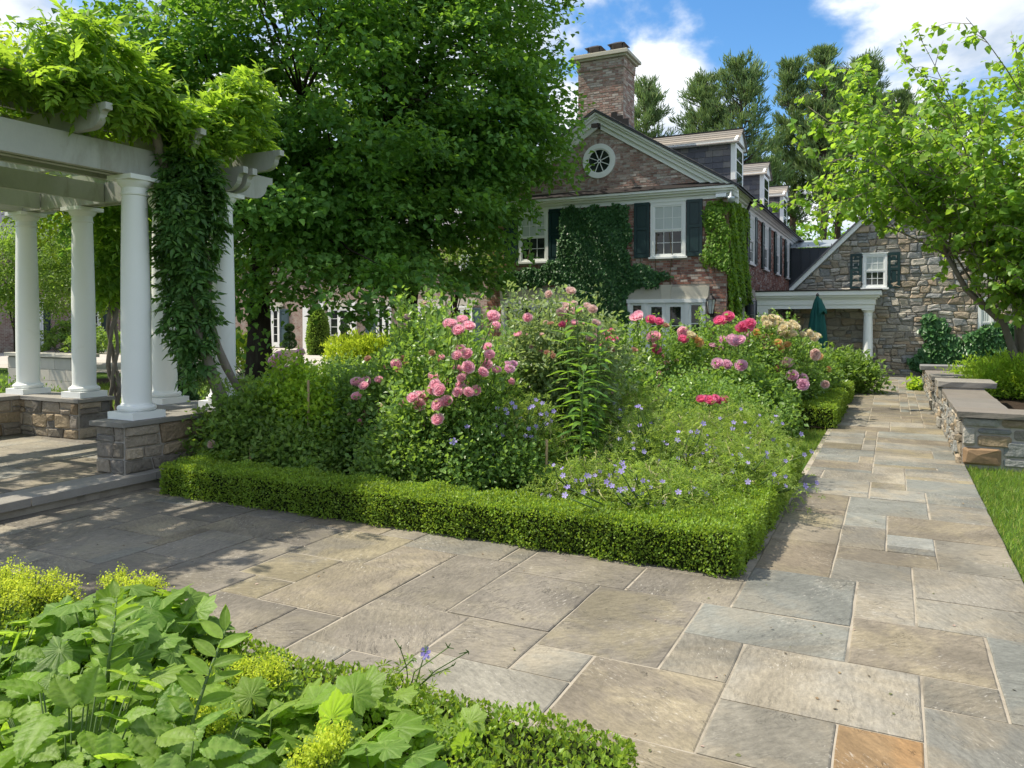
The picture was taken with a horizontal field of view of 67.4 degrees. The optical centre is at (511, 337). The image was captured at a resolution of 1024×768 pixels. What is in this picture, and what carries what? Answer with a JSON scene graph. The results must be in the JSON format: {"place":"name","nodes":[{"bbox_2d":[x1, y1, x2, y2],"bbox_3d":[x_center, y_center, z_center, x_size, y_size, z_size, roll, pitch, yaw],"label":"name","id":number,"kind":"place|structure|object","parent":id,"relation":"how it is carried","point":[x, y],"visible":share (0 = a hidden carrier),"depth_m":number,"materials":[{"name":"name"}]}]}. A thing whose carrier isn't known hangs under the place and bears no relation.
{"place":"outdoors","nodes":[
{"label":"outdoors","id":0,"kind":"place"},
{"bbox_2d":[0,211,150,352],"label":"brick wing","id":1,"kind":"structure","parent":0,"point":[6,338],"depth_m":42.18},
{"bbox_2d":[0,348,421,378],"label":"courtyard","id":2,"kind":"structure","parent":0,"point":[101,363],"depth_m":33.52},
{"bbox_2d":[40,319,70,351],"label":"leafy shrub","id":3,"kind":"object","parent":2,"relation":"on","point":[51,341],"visible":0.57,"depth_m":40.59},
{"bbox_2d":[58,323,120,353],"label":"leafy shrub","id":4,"kind":"object","parent":2,"relation":"on","point":[101,336],"visible":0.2,"depth_m":39.33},
{"bbox_2d":[9,213,245,327],"bbox_3d":[-14.870,-2.296,29.171,9.180,6.971,6.597,1,1,26],"label":"garden tree","id":5,"kind":"object","parent":2,"relation":"on","point":[99,316],"visible":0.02,"depth_m":28.64,"materials":[{"name":"green plant"}]},
{"bbox_2d":[236,330,274,374],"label":"grassy shrub","id":6,"kind":"object","parent":2,"relation":"on","point":[242,362],"visible":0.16,"depth_m":23.64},
{"bbox_2d":[280,323,296,363],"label":"topiary","id":7,"kind":"object","parent":2,"relation":"on","point":[289,328],"visible":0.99,"depth_m":29.86,"materials":[{"name":"plant"}]},
{"bbox_2d":[305,308,330,354],"bbox_3d":[-9.596,-0.286,38.014,1.367,2.417,1.351,1,1,26],"label":"arborvitae","id":8,"kind":"object","parent":2,"relation":"on","point":[315,333],"visible":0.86,"depth_m":37.64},
{"bbox_2d":[319,328,386,363],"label":"grassy shrub","id":9,"kind":"object","parent":2,"relation":"on","point":[332,350],"visible":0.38,"depth_m":24.58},
{"bbox_2d":[334,327,392,365],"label":"grassy shrub","id":10,"kind":"object","parent":2,"relation":"on","point":[357,339],"visible":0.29,"depth_m":24.49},
{"bbox_2d":[354,330,394,361],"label":"grassy shrub","id":11,"kind":"object","parent":2,"relation":"on","point":[382,339],"visible":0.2,"depth_m":24.59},
{"bbox_2d":[281,0,595,332],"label":"maple tree","id":12,"kind":"object","parent":2,"relation":"on","point":[511,70],"visible":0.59,"depth_m":20.22,"materials":[{"name":"green plant"}]},
{"bbox_2d":[437,237,504,317],"bbox_3d":[-1.464,-1.203,25.561,3.115,4.966,2.639,1,1,26],"label":"tree","id":13,"kind":"object","parent":2,"relation":"on","point":[458,258],"visible":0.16,"depth_m":25.59,"materials":[{"name":"green plant"}]},
{"bbox_2d":[255,348,314,421],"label":"rose bush","id":14,"kind":"object","parent":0,"point":[274,358],"visible":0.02,"depth_m":8.87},
{"bbox_2d":[207,210,486,348],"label":"brick wing","id":15,"kind":"structure","parent":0,"point":[297,319],"depth_m":45.38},
{"bbox_2d":[272,309,277,346],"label":"french door","id":16,"kind":"structure","parent":15,"relation":"in","point":[274,315],"depth_m":47.41,"materials":[{"name":"white paint"}]},
{"bbox_2d":[0,375,1023,767],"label":"path","id":17,"kind":"structure","parent":0,"point":[720,675],"depth_m":4.54,"materials":[{"name":"stone"}]},
{"bbox_2d":[808,293,827,349],"bbox_3d":[9.042,-0.061,22.757,0.587,2.510,0.528,1,1,26],"label":"patio umbrella","id":18,"kind":"object","parent":17,"relation":"on","point":[817,322],"visible":0.72,"depth_m":22.61,"materials":[{"name":"fabric"}]},
{"bbox_2d":[0,368,1023,582],"bbox_3d":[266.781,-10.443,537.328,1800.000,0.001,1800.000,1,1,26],"label":"ground","id":19,"kind":"structure","parent":0,"point":[99,374],"depth_m":7.61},
{"bbox_2d":[0,18,71,264],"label":"lime tree","id":20,"kind":"object","parent":19,"relation":"on","point":[5,220],"visible":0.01,"depth_m":22.04,"materials":[{"name":"green plant"}]},
{"bbox_2d":[0,211,99,351],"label":"crab apple","id":21,"kind":"object","parent":19,"relation":"on","point":[7,292],"visible":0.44,"depth_m":25.76,"materials":[{"name":"green plant"}]},
{"bbox_2d":[0,434,164,519],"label":"terrace","id":22,"kind":"structure","parent":19,"relation":"on","point":[40,473],"depth_m":7.67,"materials":[{"name":"stone"}]},
{"bbox_2d":[0,391,114,439],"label":"stone pier","id":23,"kind":"structure","parent":22,"relation":"on","point":[54,414],"depth_m":10.19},
{"bbox_2d":[89,400,234,474],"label":"stone pier","id":24,"kind":"structure","parent":22,"relation":"on","point":[124,447],"depth_m":7.85,"materials":[{"name":"stone"}]},
{"bbox_2d":[0,99,283,420],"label":"pergola","id":25,"kind":"object","parent":24,"relation":"on","point":[105,172],"visible":0.73,"depth_m":8.95,"materials":[{"name":"white paint"}]},
{"bbox_2d":[93,205,150,410],"bbox_3d":[-5.540,-0.297,10.720,0.958,3.538,0.970,0,1,-3],"label":"wisteria","id":26,"kind":"object","parent":25,"relation":"attached to","point":[107,249],"visible":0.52,"depth_m":10.50,"materials":[{"name":"green plant"}]},
{"bbox_2d":[0,0,289,420],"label":"wisteria","id":27,"kind":"object","parent":25,"relation":"attached to","point":[190,194],"visible":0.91,"depth_m":8.04,"materials":[{"name":"green plant"}]},
{"bbox_2d":[0,377,241,408],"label":"soil bed","id":28,"kind":"object","parent":19,"relation":"on","point":[101,380],"depth_m":21.62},
{"bbox_2d":[4,352,99,390],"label":"limestone wall","id":29,"kind":"structure","parent":28,"relation":"on","point":[56,369],"depth_m":18.57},
{"bbox_2d":[3,0,511,383],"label":"maple tree","id":30,"kind":"object","parent":28,"relation":"on","point":[275,234],"visible":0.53,"depth_m":17.91,"materials":[{"name":"green plant"}]},
{"bbox_2d":[315,348,376,377],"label":"leafy shrub","id":31,"kind":"object","parent":28,"relation":"on","point":[334,361],"visible":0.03,"depth_m":13.54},
{"bbox_2d":[175,365,305,466],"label":"leafy shrub","id":32,"kind":"object","parent":19,"relation":"on","point":[241,417],"visible":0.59,"depth_m":8.07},
{"bbox_2d":[345,444,719,503],"bbox_3d":[0.199,1.495,8.534,5.200,0.001,5.000,1,1,26],"label":"soil bed","id":33,"kind":"object","parent":19,"relation":"on","point":[347,471],"visible":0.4,"depth_m":8.28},
{"bbox_2d":[224,409,352,474],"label":"leafy shrub","id":34,"kind":"object","parent":33,"relation":"on","point":[294,452],"visible":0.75,"depth_m":7.76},
{"bbox_2d":[236,342,352,471],"bbox_3d":[-2.344,0.802,8.543,1.441,1.504,1.313,1,1,26],"label":"kerria","id":35,"kind":"object","parent":33,"relation":"on","point":[293,385],"visible":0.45,"depth_m":8.33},
{"bbox_2d":[299,354,375,471],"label":"leafy shrub","id":36,"kind":"object","parent":33,"relation":"on","point":[333,372],"visible":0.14,"depth_m":8.43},
{"bbox_2d":[312,353,431,474],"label":"rose bush","id":37,"kind":"object","parent":33,"relation":"on","point":[357,380],"visible":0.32,"depth_m":8.03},
{"bbox_2d":[341,397,496,489],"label":"leafy shrub","id":38,"kind":"object","parent":33,"relation":"on","point":[372,461],"visible":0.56,"depth_m":7.08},
{"bbox_2d":[358,285,484,387],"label":"rose bush","id":39,"kind":"object","parent":33,"relation":"on","point":[409,325],"visible":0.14,"depth_m":9.32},
{"bbox_2d":[327,293,549,488],"bbox_3d":[-0.825,0.545,8.067,2.551,2.032,2.248,1,1,26],"label":"rose bush","id":40,"kind":"object","parent":33,"relation":"on","point":[474,374],"visible":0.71,"depth_m":7.32,"materials":[{"name":"plant"}]},
{"bbox_2d":[388,391,564,494],"bbox_3d":[-0.263,1.045,7.175,1.711,1.054,1.414,1,1,26],"label":"leafy shrub","id":41,"kind":"object","parent":33,"relation":"on","point":[483,482],"visible":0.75,"depth_m":6.93,"materials":[{"name":"plant"}]},
{"bbox_2d":[159,445,804,578],"bbox_3d":[-0.145,1.341,7.939,5.645,0.406,3.878,1,1,26],"label":"box hedge","id":42,"kind":"object","parent":33,"relation":"on","point":[722,539],"visible":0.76,"depth_m":5.98,"materials":[{"name":"plant"}]},
{"bbox_2d":[465,382,585,495],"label":"geranium","id":43,"kind":"object","parent":33,"relation":"on","point":[548,425],"visible":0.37,"depth_m":7.27,"materials":[{"name":"plant"}]},
{"bbox_2d":[482,279,648,465],"bbox_3d":[0.520,0.434,8.644,2.086,2.226,1.911,1,1,26],"label":"rose bush","id":44,"kind":"object","parent":33,"relation":"on","point":[541,349],"visible":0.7,"depth_m":8.23,"materials":[{"name":"plant"}]},
{"bbox_2d":[547,330,591,469],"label":"lily plant","id":45,"kind":"object","parent":33,"relation":"on","point":[568,398],"visible":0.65,"depth_m":7.52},
{"bbox_2d":[558,301,603,457],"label":"lily plant","id":46,"kind":"object","parent":33,"relation":"on","point":[579,362],"visible":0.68,"depth_m":7.33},
{"bbox_2d":[557,363,608,471],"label":"lily plant","id":47,"kind":"object","parent":33,"relation":"on","point":[576,423],"visible":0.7,"depth_m":6.99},
{"bbox_2d":[516,447,654,509],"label":"geranium","id":48,"kind":"object","parent":33,"relation":"on","point":[576,470],"visible":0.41,"depth_m":6.51,"materials":[{"name":"plant"}]},
{"bbox_2d":[573,344,617,459],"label":"lily plant","id":49,"kind":"object","parent":33,"relation":"on","point":[604,395],"visible":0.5,"depth_m":7.68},
{"bbox_2d":[572,323,621,465],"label":"lily plant","id":50,"kind":"object","parent":33,"relation":"on","point":[597,395],"visible":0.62,"depth_m":7.41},
{"bbox_2d":[565,376,742,474],"bbox_3d":[1.393,0.977,8.642,1.669,1.124,1.703,0,1,-19],"label":"geranium","id":51,"kind":"object","parent":33,"relation":"on","point":[653,405],"visible":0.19,"depth_m":8.42,"materials":[{"name":"plant"}]},
{"bbox_2d":[562,449,748,518],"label":"geranium","id":52,"kind":"object","parent":33,"relation":"on","point":[666,490],"visible":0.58,"depth_m":5.96,"materials":[{"name":"plant"}]},
{"bbox_2d":[571,395,773,500],"bbox_3d":[1.508,1.051,7.198,1.896,1.042,1.627,1,1,26],"label":"geranium","id":53,"kind":"object","parent":33,"relation":"on","point":[622,443],"visible":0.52,"depth_m":6.99,"materials":[{"name":"plant"}]},
{"bbox_2d":[631,360,806,448],"bbox_3d":[2.631,0.903,10.363,2.496,1.195,1.926,1,1,26],"label":"geranium","id":54,"kind":"object","parent":33,"relation":"on","point":[704,396],"visible":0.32,"depth_m":10.26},
{"bbox_2d":[655,392,813,470],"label":"geranium","id":55,"kind":"object","parent":33,"relation":"on","point":[740,423],"visible":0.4,"depth_m":8.09,"materials":[{"name":"plant"}]},
{"bbox_2d":[673,421,824,516],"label":"geranium","id":56,"kind":"object","parent":33,"relation":"on","point":[762,464],"visible":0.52,"depth_m":6.67,"materials":[{"name":"plant"}]},
{"bbox_2d":[540,343,687,427],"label":"leafy shrub","id":57,"kind":"object","parent":19,"relation":"on","point":[654,368],"visible":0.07,"depth_m":11.28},
{"bbox_2d":[589,304,724,408],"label":"rose bush","id":58,"kind":"object","parent":19,"relation":"on","point":[678,354],"visible":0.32,"depth_m":12.12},
{"bbox_2d":[634,72,680,137],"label":"pine tree","id":59,"kind":"object","parent":19,"relation":"on","point":[650,95],"visible":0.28,"depth_m":60.78,"materials":[{"name":"green plant"}]},
{"bbox_2d":[667,65,735,133],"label":"pine tree","id":60,"kind":"object","parent":19,"relation":"on","point":[703,118],"visible":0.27,"depth_m":60.62,"materials":[{"name":"green plant"}]},
{"bbox_2d":[689,352,808,437],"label":"leafy shrub","id":61,"kind":"object","parent":19,"relation":"on","point":[752,376],"visible":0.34,"depth_m":11.39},
{"bbox_2d":[704,45,796,228],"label":"pine tree","id":62,"kind":"object","parent":19,"relation":"on","point":[748,88],"visible":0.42,"depth_m":58.66,"materials":[{"name":"green plant"}]},
{"bbox_2d":[767,53,821,232],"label":"pine tree","id":63,"kind":"object","parent":19,"relation":"on","point":[789,75],"visible":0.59,"depth_m":62.94,"materials":[{"name":"green plant"}]},
{"bbox_2d":[789,239,837,318],"bbox_3d":[16.319,-1.903,37.137,5.020,5.720,4.900,1,1,26],"label":"metal roofed link","id":64,"kind":"object","parent":19,"relation":"on","point":[803,258],"visible":0.21,"depth_m":35.91,"materials":[{"name":"metal"}]},
{"bbox_2d":[784,42,856,239],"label":"pine tree","id":65,"kind":"object","parent":19,"relation":"on","point":[826,101],"visible":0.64,"depth_m":61.09,"materials":[{"name":"green plant"}]},
{"bbox_2d":[804,74,858,238],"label":"pine tree","id":66,"kind":"object","parent":19,"relation":"on","point":[837,231],"visible":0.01,"depth_m":65.55,"materials":[{"name":"green plant"}]},
{"bbox_2d":[827,46,896,216],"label":"pine tree","id":67,"kind":"object","parent":19,"relation":"on","point":[875,63],"visible":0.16,"depth_m":61.65,"materials":[{"name":"green plant"}]},
{"bbox_2d":[868,83,927,206],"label":"pine tree","id":68,"kind":"object","parent":19,"relation":"on","point":[904,98],"visible":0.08,"depth_m":64.61,"materials":[{"name":"green plant"}]},
{"bbox_2d":[789,144,1023,375],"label":"stone building","id":69,"kind":"structure","parent":19,"relation":"on","point":[901,270],"depth_m":23.97,"materials":[{"name":"grey stone"}]},
{"bbox_2d":[755,289,882,359],"bbox_3d":[11.326,-0.230,27.524,3.595,2.610,9.425,1,1,26],"label":"porch","id":70,"kind":"object","parent":69,"relation":"attached to","point":[780,302],"visible":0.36,"depth_m":23.31,"materials":[{"name":"white paint"}]},
{"bbox_2d":[861,252,888,288],"bbox_3d":[11.411,-2.085,24.159,0.803,1.157,0.100,1,1,26],"label":"window","id":71,"kind":"structure","parent":69,"relation":"in","point":[874,271],"depth_m":24.17,"materials":[{"name":"white paint"}]},
{"bbox_2d":[907,312,1013,374],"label":"climbing hydrangea","id":72,"kind":"object","parent":69,"relation":"attached to","point":[942,345],"visible":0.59,"depth_m":23.17,"materials":[{"name":"green plant"}]},
{"bbox_2d":[902,373,923,390],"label":"hosta","id":73,"kind":"object","parent":19,"relation":"on","point":[915,380],"visible":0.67,"depth_m":18.57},
{"bbox_2d":[920,364,1023,472],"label":"garden wall","id":74,"kind":"structure","parent":19,"relation":"on","point":[978,424],"depth_m":9.07,"materials":[{"name":"stone"}]},
{"bbox_2d":[0,0,1023,247],"label":"sky","id":75,"kind":"structure","parent":0,"point":[671,39],"materials":[{"name":"blue"}]},
{"bbox_2d":[487,41,803,358],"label":"brick house","id":76,"kind":"structure","parent":0,"point":[662,187],"depth_m":24.38,"materials":[{"name":"brown brick"}]},
{"bbox_2d":[518,209,548,263],"bbox_3d":[0.696,-3.323,25.431,1.190,1.750,0.100,1,1,26],"label":"window","id":77,"kind":"structure","parent":76,"relation":"in","point":[540,247],"depth_m":25.41,"materials":[{"name":"white paint"}]},
{"bbox_2d":[492,203,673,352],"bbox_3d":[2.024,-1.710,24.742,6.467,5.158,0.339,1,1,26],"label":"wall ivy","id":78,"kind":"object","parent":76,"relation":"attached to","point":[606,233],"depth_m":24.34,"materials":[{"name":"green plant"}]},
{"bbox_2d":[583,144,615,178],"bbox_3d":[2.766,-5.595,24.388,1.090,1.090,0.075,1,1,26],"label":"round window","id":79,"kind":"structure","parent":76,"relation":"in","point":[603,157],"depth_m":24.37,"materials":[{"name":"white paint"}]},
{"bbox_2d":[647,303,665,352],"bbox_3d":[4.453,0.044,23.659,0.580,2.198,0.050,1,1,26],"label":"french door","id":80,"kind":"structure","parent":76,"relation":"in","point":[660,307],"depth_m":23.62,"materials":[{"name":"white paint"}]},
{"bbox_2d":[648,200,687,258],"bbox_3d":[4.753,-3.277,23.417,1.190,1.750,0.100,1,1,26],"label":"window","id":81,"kind":"structure","parent":76,"relation":"in","point":[666,217],"depth_m":23.44,"materials":[{"name":"white paint"}]},
{"bbox_2d":[666,303,684,350],"bbox_3d":[4.978,0.050,23.398,0.580,2.198,0.050,1,1,26],"label":"french door","id":82,"kind":"structure","parent":76,"relation":"in","point":[677,310],"depth_m":23.38,"materials":[{"name":"white paint"}]},
{"bbox_2d":[699,198,753,322],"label":"wall ivy","id":83,"kind":"object","parent":76,"relation":"attached to","point":[734,256],"depth_m":22.86,"materials":[{"name":"green plant"}]},
{"bbox_2d":[749,213,755,266],"bbox_3d":[8.260,-3.345,26.421,0.100,1.750,1.200,1,1,26],"label":"window","id":84,"kind":"structure","parent":76,"relation":"in","point":[752,219],"depth_m":26.62,"materials":[{"name":"white paint"}]},
{"bbox_2d":[985,389,1023,409],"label":"raised bed","id":85,"kind":"object","parent":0,"point":[1010,403],"depth_m":12.46,"materials":[{"name":"soil"}]},
{"bbox_2d":[751,19,1023,360],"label":"redbud tree","id":86,"kind":"object","parent":85,"relation":"on","point":[981,217],"visible":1,"depth_m":13.08,"materials":[{"name":"green plant"}]},
{"bbox_2d":[934,350,994,373],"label":"perennial","id":87,"kind":"object","parent":85,"relation":"on","point":[955,370],"visible":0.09,"depth_m":15.57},
{"bbox_2d":[951,349,1023,399],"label":"perennial","id":88,"kind":"object","parent":85,"relation":"on","point":[977,371],"visible":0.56,"depth_m":13.07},
{"bbox_2d":[970,349,1023,399],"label":"perennial","id":89,"kind":"object","parent":85,"relation":"on","point":[1006,356],"visible":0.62,"depth_m":12.98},
{"label":"soil bed","id":90,"kind":"structure","parent":0,"visible":0},
{"bbox_2d":[660,307,814,406],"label":"rose bush","id":91,"kind":"object","parent":90,"relation":"on","point":[736,340],"visible":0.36,"depth_m":12.45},
{"bbox_2d":[664,387,848,428],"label":"box hedge","id":92,"kind":"object","parent":90,"relation":"on","point":[827,410],"visible":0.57,"depth_m":12.24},
{"bbox_2d":[710,307,843,401],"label":"rose bush","id":93,"kind":"object","parent":90,"relation":"on","point":[792,340],"visible":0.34,"depth_m":13.15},
{"bbox_2d":[803,338,847,387],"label":"leafy shrub","id":94,"kind":"object","parent":90,"relation":"on","point":[836,379],"visible":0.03,"depth_m":15.65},
{"bbox_2d":[817,341,895,394],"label":"leafy shrub","id":95,"kind":"object","parent":90,"relation":"on","point":[861,371],"visible":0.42,"depth_m":17.71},
{"label":"soil bed","id":96,"kind":"structure","parent":0,"visible":0},
{"bbox_2d":[0,555,87,636],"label":"ladys mantle","id":97,"kind":"object","parent":96,"relation":"on","point":[13,591],"visible":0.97,"depth_m":3.74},
{"bbox_2d":[0,617,97,713],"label":"hydrangea","id":98,"kind":"object","parent":96,"relation":"on","point":[30,652],"visible":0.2,"depth_m":3.02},
{"bbox_2d":[0,661,122,763],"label":"hydrangea","id":99,"kind":"object","parent":96,"relation":"on","point":[22,714],"visible":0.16,"depth_m":2.54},
{"bbox_2d":[20,742,154,767],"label":"hydrangea","id":100,"kind":"object","parent":96,"relation":"on","point":[76,761],"visible":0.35,"depth_m":2.18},
{"bbox_2d":[90,579,144,688],"bbox_3d":[-1.449,1.080,2.774,0.293,0.320,0.159,1,2,38],"label":"solomons seal","id":101,"kind":"object","parent":96,"relation":"on","point":[101,633],"visible":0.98,"depth_m":2.71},
{"bbox_2d":[0,583,249,766],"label":"waxbells","id":102,"kind":"object","parent":96,"relation":"on","point":[161,613],"visible":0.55,"depth_m":3.12,"materials":[{"name":"plant"}]},
{"bbox_2d":[0,660,269,767],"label":"hydrangea","id":103,"kind":"object","parent":96,"relation":"on","point":[147,743],"visible":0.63,"depth_m":2.34,"materials":[{"name":"plant"}]},
{"bbox_2d":[95,561,174,597],"bbox_3d":[-1.812,1.327,3.693,0.316,0.480,0.365,-1,2,-39],"label":"ladys mantle","id":104,"kind":"object","parent":96,"relation":"on","point":[149,581],"visible":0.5,"depth_m":3.67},
{"bbox_2d":[57,663,226,766],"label":"waxbells","id":105,"kind":"object","parent":96,"relation":"on","point":[166,677],"visible":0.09,"depth_m":2.64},
{"bbox_2d":[67,682,304,767],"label":"hydrangea","id":106,"kind":"object","parent":96,"relation":"on","point":[217,746],"visible":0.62,"depth_m":2.39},
{"bbox_2d":[167,604,251,742],"bbox_3d":[-0.988,1.195,2.571,0.222,0.497,0.302,0,1,7],"label":"solomons seal","id":107,"kind":"object","parent":96,"relation":"on","point":[190,685],"visible":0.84,"depth_m":2.50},
{"bbox_2d":[188,698,239,740],"bbox_3d":[-1.050,1.402,2.607,0.309,0.379,0.175,1,2,39],"label":"ladys mantle","id":108,"kind":"object","parent":96,"relation":"on","point":[216,727],"visible":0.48,"depth_m":2.56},
{"bbox_2d":[230,643,295,690],"bbox_3d":[-0.949,1.367,2.906,0.289,0.436,0.191,1,1,26],"label":"ladys mantle","id":109,"kind":"object","parent":96,"relation":"on","point":[273,668],"visible":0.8,"depth_m":2.89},
{"bbox_2d":[209,676,357,767],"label":"waxbells","id":110,"kind":"object","parent":96,"relation":"on","point":[246,690],"visible":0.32,"depth_m":2.71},
{"bbox_2d":[0,585,639,767],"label":"box hedge","id":111,"kind":"object","parent":96,"relation":"on","point":[533,747],"visible":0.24,"depth_m":2.65,"materials":[{"name":"plant"}]},
{"bbox_2d":[283,715,364,767],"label":"ladys mantle","id":112,"kind":"object","parent":96,"relation":"on","point":[319,755],"visible":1,"depth_m":2.32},
{"bbox_2d":[261,664,476,767],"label":"waxbells","id":113,"kind":"object","parent":96,"relation":"on","point":[359,692],"visible":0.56,"depth_m":2.58,"materials":[{"name":"plant"}]},
{"bbox_2d":[330,738,447,767],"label":"waxbells","id":114,"kind":"object","parent":96,"relation":"on","point":[389,749],"visible":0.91,"depth_m":2.25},
{"bbox_2d":[374,639,468,695],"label":"geranium","id":115,"kind":"object","parent":96,"relation":"on","point":[424,654],"visible":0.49,"depth_m":3.01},
{"bbox_2d":[416,703,510,767],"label":"waxbells","id":116,"kind":"object","parent":96,"relation":"on","point":[474,712],"visible":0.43,"depth_m":2.53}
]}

